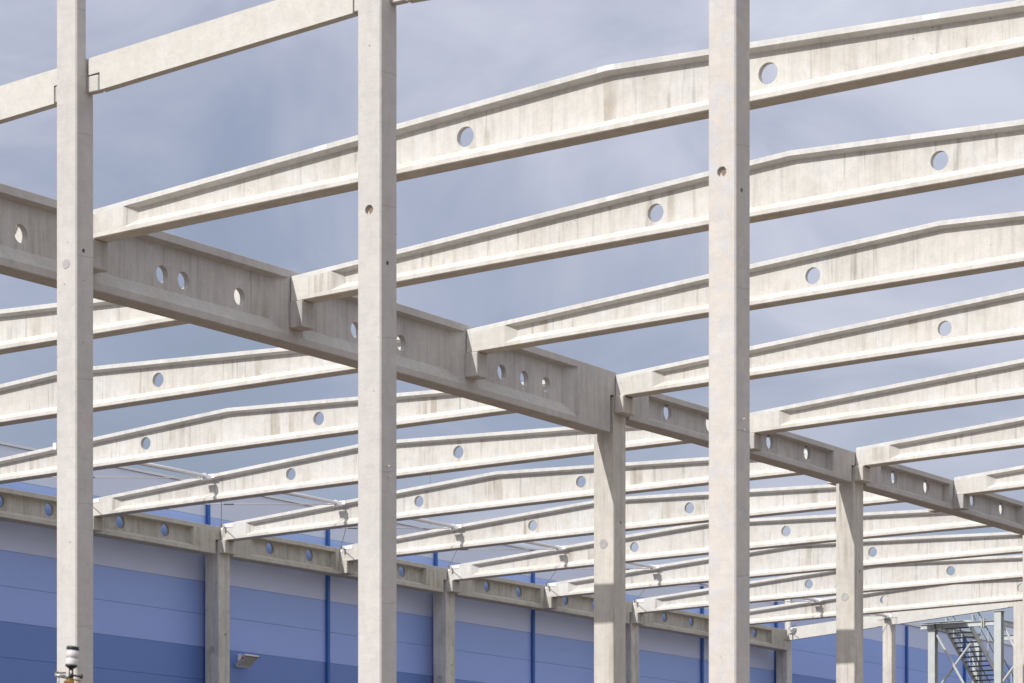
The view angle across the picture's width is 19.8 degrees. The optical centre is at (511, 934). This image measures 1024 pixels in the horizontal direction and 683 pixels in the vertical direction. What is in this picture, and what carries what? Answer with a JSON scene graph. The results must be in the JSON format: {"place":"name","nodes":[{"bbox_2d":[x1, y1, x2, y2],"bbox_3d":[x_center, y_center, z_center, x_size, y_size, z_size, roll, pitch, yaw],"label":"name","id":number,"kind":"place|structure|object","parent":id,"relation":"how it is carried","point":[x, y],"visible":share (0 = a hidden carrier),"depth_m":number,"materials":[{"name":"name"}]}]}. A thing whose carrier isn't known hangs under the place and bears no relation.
{"place":"outdoors","nodes":[
{"label":"outdoors","id":0,"kind":"place"},
{"bbox_2d":[0,0,1023,643],"label":"sky","id":1,"kind":"structure","parent":0,"point":[299,92],"materials":[{"name":"blue"}]},
{"label":"ground","id":2,"kind":"structure","parent":0,"visible":0},
{"bbox_2d":[55,646,82,682],"bbox_3d":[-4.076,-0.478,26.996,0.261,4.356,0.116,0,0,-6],"label":"signal beacon","id":3,"kind":"object","parent":2,"relation":"on","point":[72,653],"visible":1,"depth_m":26.97,"materials":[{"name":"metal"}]},
{"bbox_2d":[55,0,103,682],"bbox_3d":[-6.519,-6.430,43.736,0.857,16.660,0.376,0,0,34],"label":"gable column","id":4,"kind":"structure","parent":2,"relation":"on","point":[77,88],"depth_m":43.59,"materials":[{"name":"concrete"}]},
{"bbox_2d":[0,68,56,123],"bbox_3d":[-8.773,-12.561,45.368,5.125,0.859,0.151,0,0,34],"label":"edge beam","id":5,"kind":"structure","parent":4,"relation":"attached to","point":[28,96],"depth_m":44.31,"materials":[{"name":"concrete"}]},
{"bbox_2d":[88,0,357,91],"bbox_3d":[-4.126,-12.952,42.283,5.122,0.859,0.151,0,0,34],"label":"edge beam","id":6,"kind":"structure","parent":4,"relation":"attached to","point":[239,31],"depth_m":42.31,"materials":[{"name":"concrete"}]},
{"bbox_2d":[205,540,235,682],"bbox_3d":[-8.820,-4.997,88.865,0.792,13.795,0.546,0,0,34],"label":"concrete column","id":7,"kind":"structure","parent":2,"relation":"on","point":[217,617],"depth_m":88.72,"materials":[{"name":"grey concrete"}]},
{"bbox_2d":[0,487,220,554],"bbox_3d":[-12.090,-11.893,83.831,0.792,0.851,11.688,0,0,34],"label":"concrete girder","id":8,"kind":"object","parent":7,"relation":"on","point":[22,507],"visible":0.81,"depth_m":85.44,"materials":[{"name":"grey concrete"}]},
{"bbox_2d":[93,419,708,517],"bbox_3d":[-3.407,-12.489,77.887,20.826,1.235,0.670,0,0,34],"label":"roof beam","id":9,"kind":"structure","parent":8,"relation":"on","point":[416,457],"depth_m":78.49,"materials":[{"name":"concrete"}]},
{"bbox_2d":[47,476,200,477],"bbox_3d":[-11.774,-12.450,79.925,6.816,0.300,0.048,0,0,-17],"label":"brace rod","id":10,"kind":"object","parent":9,"relation":"attached to","point":[138,477],"visible":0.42,"depth_m":80.41,"materials":[{"name":"metal"}]},
{"bbox_2d":[138,463,205,477],"bbox_3d":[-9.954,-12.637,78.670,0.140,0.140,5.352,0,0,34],"label":"brace tube","id":11,"kind":"object","parent":9,"relation":"attached to","point":[177,470],"visible":0.48,"depth_m":79.79,"materials":[{"name":"white paint"}]},
{"bbox_2d":[230,537,447,592],"bbox_3d":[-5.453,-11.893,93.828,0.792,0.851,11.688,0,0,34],"label":"concrete girder","id":12,"kind":"object","parent":7,"relation":"on","point":[291,554],"visible":0.74,"depth_m":92.95,"materials":[{"name":"grey concrete"}]},
{"bbox_2d":[340,481,925,561],"bbox_3d":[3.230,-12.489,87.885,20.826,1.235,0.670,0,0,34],"label":"roof beam","id":13,"kind":"structure","parent":12,"relation":"on","point":[642,513],"depth_m":88.55,"materials":[{"name":"concrete"}]},
{"bbox_2d":[338,527,449,528],"bbox_3d":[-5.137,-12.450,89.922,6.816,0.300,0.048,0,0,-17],"label":"brace rod","id":14,"kind":"object","parent":13,"relation":"attached to","point":[397,528],"visible":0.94,"depth_m":90.52,"materials":[{"name":"metal"}]},
{"bbox_2d":[412,518,454,528],"bbox_3d":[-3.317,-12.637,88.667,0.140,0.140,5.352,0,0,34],"label":"brace tube","id":15,"kind":"object","parent":13,"relation":"attached to","point":[436,523],"visible":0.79,"depth_m":90.07,"materials":[{"name":"white paint"}]},
{"bbox_2d":[220,450,807,541],"bbox_3d":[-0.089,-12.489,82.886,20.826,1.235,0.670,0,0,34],"label":"roof beam","id":16,"kind":"structure","parent":7,"relation":"on","point":[495,490],"depth_m":83.19,"materials":[{"name":"concrete"}]},
{"bbox_2d":[201,503,332,504],"bbox_3d":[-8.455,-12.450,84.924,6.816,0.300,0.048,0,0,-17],"label":"brace rod","id":17,"kind":"object","parent":16,"relation":"attached to","point":[264,504],"visible":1,"depth_m":85.28,"materials":[{"name":"metal"}]},
{"bbox_2d":[285,492,337,504],"bbox_3d":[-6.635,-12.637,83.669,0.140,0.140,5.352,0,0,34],"label":"brace tube","id":18,"kind":"object","parent":16,"relation":"attached to","point":[300,495],"visible":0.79,"depth_m":84.89,"materials":[{"name":"white paint"}]},
{"bbox_2d":[354,0,408,682],"bbox_3d":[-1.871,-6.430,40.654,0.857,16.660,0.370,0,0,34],"label":"gable column","id":19,"kind":"structure","parent":2,"relation":"on","point":[377,341],"depth_m":40.51,"materials":[{"name":"concrete"}]},
{"bbox_2d":[433,580,460,682],"bbox_3d":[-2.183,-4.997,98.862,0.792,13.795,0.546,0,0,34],"label":"concrete column","id":20,"kind":"structure","parent":2,"relation":"on","point":[444,637],"depth_m":98.72,"materials":[{"name":"grey concrete"}]},
{"bbox_2d":[455,577,632,623],"bbox_3d":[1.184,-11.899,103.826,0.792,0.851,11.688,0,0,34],"label":"concrete girder","id":21,"kind":"object","parent":20,"relation":"on","point":[501,591],"visible":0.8,"depth_m":102.87,"materials":[{"name":"grey concrete"}]},
{"bbox_2d":[545,532,1022,597],"bbox_3d":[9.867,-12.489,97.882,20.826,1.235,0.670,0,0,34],"label":"roof beam","id":22,"kind":"structure","parent":21,"relation":"on","point":[800,559],"depth_m":97.83,"materials":[{"name":"concrete"}]},
{"bbox_2d":[576,568,648,568],"bbox_3d":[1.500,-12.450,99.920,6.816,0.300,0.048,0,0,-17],"label":"brace rod","id":23,"kind":"object","parent":22,"relation":"attached to","point":[626,568],"visible":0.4,"depth_m":100.67,"materials":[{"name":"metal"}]},
{"bbox_2d":[626,562,652,568],"bbox_3d":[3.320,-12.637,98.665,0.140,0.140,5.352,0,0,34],"label":"brace tube","id":24,"kind":"object","parent":22,"relation":"attached to","point":[642,564],"visible":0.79,"depth_m":100.24,"materials":[{"name":"white paint"}]},
{"bbox_2d":[448,505,1001,581],"bbox_3d":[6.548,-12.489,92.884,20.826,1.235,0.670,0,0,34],"label":"roof beam","id":25,"kind":"structure","parent":20,"relation":"on","point":[690,540],"depth_m":93.34,"materials":[{"name":"concrete"}]},
{"bbox_2d":[464,549,554,549],"bbox_3d":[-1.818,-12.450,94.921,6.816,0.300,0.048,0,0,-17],"label":"brace rod","id":26,"kind":"object","parent":25,"relation":"attached to","point":[509,549],"visible":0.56,"depth_m":95.44,"materials":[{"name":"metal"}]},
{"bbox_2d":[526,541,558,549],"bbox_3d":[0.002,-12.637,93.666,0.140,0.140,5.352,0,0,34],"label":"brace tube","id":27,"kind":"object","parent":25,"relation":"attached to","point":[544,545],"visible":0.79,"depth_m":95.16,"materials":[{"name":"white paint"}]},
{"bbox_2d":[0,441,1012,682],"bbox_3d":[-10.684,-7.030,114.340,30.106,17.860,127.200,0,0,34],"label":"warehouse","id":28,"kind":"structure","parent":2,"relation":"on","point":[291,626],"depth_m":92.94,"materials":[{"name":"blue metal"}]},
{"bbox_2d":[235,654,259,667],"bbox_3d":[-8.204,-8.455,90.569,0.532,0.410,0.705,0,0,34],"label":"floodlight","id":29,"kind":"object","parent":28,"relation":"attached to","point":[246,660],"visible":1,"depth_m":90.51,"materials":[{"name":"white paint"}]},
{"bbox_2d":[594,395,634,682],"bbox_3d":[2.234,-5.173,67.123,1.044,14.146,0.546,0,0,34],"label":"concrete column","id":30,"kind":"structure","parent":2,"relation":"on","point":[610,557],"depth_m":66.92,"materials":[{"name":"grey concrete"}]},
{"bbox_2d":[0,183,615,433],"bbox_3d":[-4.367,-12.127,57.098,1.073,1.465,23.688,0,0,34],"label":"concrete girder","id":31,"kind":"object","parent":30,"relation":"on","point":[432,353],"visible":0.87,"depth_m":56.64,"materials":[{"name":"grey concrete"}]},
{"bbox_2d":[93,0,1023,242],"bbox_3d":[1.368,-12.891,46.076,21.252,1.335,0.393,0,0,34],"label":"roof beam","id":32,"kind":"structure","parent":31,"relation":"on","point":[612,101],"depth_m":46.02,"materials":[{"name":"concrete"}]},
{"bbox_2d":[291,119,1023,303],"bbox_3d":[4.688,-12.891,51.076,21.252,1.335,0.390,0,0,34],"label":"roof beam","id":33,"kind":"structure","parent":31,"relation":"on","point":[798,182],"depth_m":51.84,"materials":[{"name":"concrete"}]},
{"bbox_2d":[467,211,1023,353],"bbox_3d":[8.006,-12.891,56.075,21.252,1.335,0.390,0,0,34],"label":"roof beam","id":34,"kind":"structure","parent":31,"relation":"on","point":[942,250],"depth_m":57.35,"materials":[{"name":"concrete"}]},
{"bbox_2d":[626,394,855,483],"bbox_3d":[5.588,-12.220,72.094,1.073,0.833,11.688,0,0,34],"label":"concrete girder","id":35,"kind":"object","parent":30,"relation":"on","point":[685,421],"visible":0.72,"depth_m":72.82,"materials":[{"name":"grey concrete"}]},
{"bbox_2d":[750,358,1023,434],"bbox_3d":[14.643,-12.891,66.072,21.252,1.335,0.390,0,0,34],"label":"roof beam","id":36,"kind":"structure","parent":35,"relation":"on","point":[999,382],"depth_m":69.51,"materials":[{"name":"concrete"}]},
{"bbox_2d":[616,288,1023,398],"bbox_3d":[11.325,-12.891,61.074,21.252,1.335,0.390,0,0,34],"label":"roof beam","id":37,"kind":"structure","parent":30,"relation":"on","point":[991,319],"depth_m":63.38,"materials":[{"name":"concrete"}]},
{"bbox_2d":[626,613,644,682],"bbox_3d":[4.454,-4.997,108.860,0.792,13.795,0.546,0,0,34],"label":"concrete column","id":38,"kind":"structure","parent":2,"relation":"on","point":[632,648],"depth_m":108.66,"materials":[{"name":"grey concrete"}]},
{"bbox_2d":[639,610,786,649],"bbox_3d":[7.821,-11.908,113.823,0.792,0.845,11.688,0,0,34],"label":"concrete girder","id":39,"kind":"object","parent":38,"relation":"on","point":[765,637],"visible":0.68,"depth_m":112.85,"materials":[{"name":"grey concrete"}]},
{"bbox_2d":[750,579,1022,624],"bbox_3d":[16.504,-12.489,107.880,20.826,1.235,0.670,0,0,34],"label":"roof beam","id":40,"kind":"structure","parent":39,"relation":"on","point":[957,595],"depth_m":109.15,"materials":[{"name":"concrete"}]},
{"bbox_2d":[769,601,812,601],"bbox_3d":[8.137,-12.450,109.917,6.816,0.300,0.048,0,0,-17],"label":"brace rod","id":41,"kind":"object","parent":40,"relation":"attached to","point":[790,601],"visible":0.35,"depth_m":110.64,"materials":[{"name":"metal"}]},
{"bbox_2d":[801,598,815,600],"bbox_3d":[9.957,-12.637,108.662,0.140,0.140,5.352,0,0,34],"label":"brace tube","id":42,"kind":"object","parent":40,"relation":"attached to","point":[811,599],"visible":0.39,"depth_m":110.49,"materials":[{"name":"white paint"}]},
{"bbox_2d":[633,555,1022,613],"bbox_3d":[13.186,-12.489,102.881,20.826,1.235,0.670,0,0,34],"label":"roof beam","id":43,"kind":"structure","parent":38,"relation":"on","point":[932,573],"depth_m":103.22,"materials":[{"name":"concrete"}]},
{"bbox_2d":[709,0,749,682],"bbox_3d":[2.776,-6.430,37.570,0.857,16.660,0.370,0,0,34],"label":"gable column","id":44,"kind":"structure","parent":2,"relation":"on","point":[729,341],"depth_m":37.43,"materials":[{"name":"concrete"}]},
{"bbox_2d":[405,0,427,2],"bbox_3d":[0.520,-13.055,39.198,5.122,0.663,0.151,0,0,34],"label":"edge beam","id":45,"kind":"structure","parent":44,"relation":"attached to","point":[413,1],"depth_m":40.43,"materials":[{"name":"concrete"}]},
{"bbox_2d":[775,599,793,682],"bbox_3d":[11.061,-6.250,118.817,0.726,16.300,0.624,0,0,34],"label":"gable column","id":46,"kind":"structure","parent":2,"relation":"on","point":[784,666],"depth_m":118.81,"materials":[{"name":"concrete"}]},
{"bbox_2d":[788,615,882,639],"bbox_3d":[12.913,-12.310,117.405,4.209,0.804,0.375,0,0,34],"label":"edge beam","id":47,"kind":"structure","parent":46,"relation":"on","point":[818,629],"depth_m":117.75,"materials":[{"name":"concrete"}]},
{"bbox_2d":[827,465,871,682],"bbox_3d":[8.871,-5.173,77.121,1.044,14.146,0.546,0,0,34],"label":"concrete column","id":48,"kind":"structure","parent":2,"relation":"on","point":[849,582],"depth_m":76.91,"materials":[{"name":"grey concrete"}]},
{"bbox_2d":[854,464,1023,534],"bbox_3d":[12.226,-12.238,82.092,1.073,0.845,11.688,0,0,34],"label":"concrete girder","id":49,"kind":"object","parent":48,"relation":"on","point":[906,486],"visible":0.91,"depth_m":81.56,"materials":[{"name":"grey concrete"}]},
{"bbox_2d":[954,465,1023,495],"bbox_3d":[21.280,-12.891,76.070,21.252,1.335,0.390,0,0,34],"label":"roof beam","id":50,"kind":"structure","parent":49,"relation":"on","point":[1005,479],"depth_m":81.25,"materials":[{"name":"concrete"}]},
{"bbox_2d":[856,417,1023,467],"bbox_3d":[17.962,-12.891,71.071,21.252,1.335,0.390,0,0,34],"label":"roof beam","id":51,"kind":"structure","parent":48,"relation":"on","point":[1007,434],"depth_m":75.44,"materials":[{"name":"concrete"}]},
{"bbox_2d":[877,596,897,682],"bbox_3d":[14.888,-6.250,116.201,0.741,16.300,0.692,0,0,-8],"label":"gable column","id":52,"kind":"structure","parent":2,"relation":"on","point":[888,623],"depth_m":116.14,"materials":[{"name":"concrete"}]},
{"bbox_2d":[872,613,886,616],"bbox_3d":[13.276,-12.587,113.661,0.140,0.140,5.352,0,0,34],"label":"brace tube","id":53,"kind":"object","parent":52,"relation":"attached to","point":[882,615],"visible":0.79,"depth_m":115.46,"materials":[{"name":"white paint"}]},
{"bbox_2d":[920,610,1012,682],"bbox_3d":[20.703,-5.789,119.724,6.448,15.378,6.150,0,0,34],"label":"stair tower","id":54,"kind":"structure","parent":2,"relation":"on","point":[977,647],"depth_m":118.92,"materials":[{"name":"grey metal"}]},
{"bbox_2d":[1008,584,1022,682],"bbox_3d":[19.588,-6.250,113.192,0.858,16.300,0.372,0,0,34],"label":"gable column","id":55,"kind":"structure","parent":2,"relation":"on","point":[1017,642],"depth_m":113.03,"materials":[{"name":"concrete"}]},
{"bbox_2d":[892,602,1009,623],"bbox_3d":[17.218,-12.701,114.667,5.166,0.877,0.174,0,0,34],"label":"edge beam","id":56,"kind":"structure","parent":55,"relation":"on","point":[903,617],"depth_m":114.86,"materials":[{"name":"concrete"}]},
{"bbox_2d":[1015,533,1023,682],"bbox_3d":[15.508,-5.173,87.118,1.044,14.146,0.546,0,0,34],"label":"concrete column","id":57,"kind":"structure","parent":2,"relation":"on","point":[1019,535],"depth_m":87.03,"materials":[{"name":"grey concrete"}]},
{"bbox_3d":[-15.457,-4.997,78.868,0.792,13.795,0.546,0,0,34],"label":"concrete column","id":58,"kind":"object","parent":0,"visible":0},
{"bbox_2d":[0,380,545,483],"bbox_3d":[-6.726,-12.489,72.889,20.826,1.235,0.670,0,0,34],"label":"roof beam","id":59,"kind":"structure","parent":58,"relation":"on","point":[231,429],"depth_m":72.96,"materials":[{"name":"concrete"}]},
{"bbox_3d":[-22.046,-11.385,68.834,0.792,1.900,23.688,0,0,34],"label":"concrete girder","id":60,"kind":"object","parent":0,"visible":0},
{"bbox_2d":[14,225,21,242],"bbox_3d":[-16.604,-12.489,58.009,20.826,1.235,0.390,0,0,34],"label":"roof beam","id":61,"kind":"structure","parent":60,"relation":"on","point":[18,233],"depth_m":52.65,"materials":[{"name":"concrete"}]},
{"bbox_2d":[0,288,239,354],"bbox_3d":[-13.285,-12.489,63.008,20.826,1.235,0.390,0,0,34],"label":"roof beam","id":62,"kind":"structure","parent":60,"relation":"on","point":[27,328],"depth_m":60.36,"materials":[{"name":"concrete"}]},
{"bbox_2d":[0,337,400,426],"bbox_3d":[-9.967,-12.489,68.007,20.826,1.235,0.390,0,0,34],"label":"roof beam","id":63,"kind":"structure","parent":60,"relation":"on","point":[34,398],"depth_m":66.40,"materials":[{"name":"concrete"}]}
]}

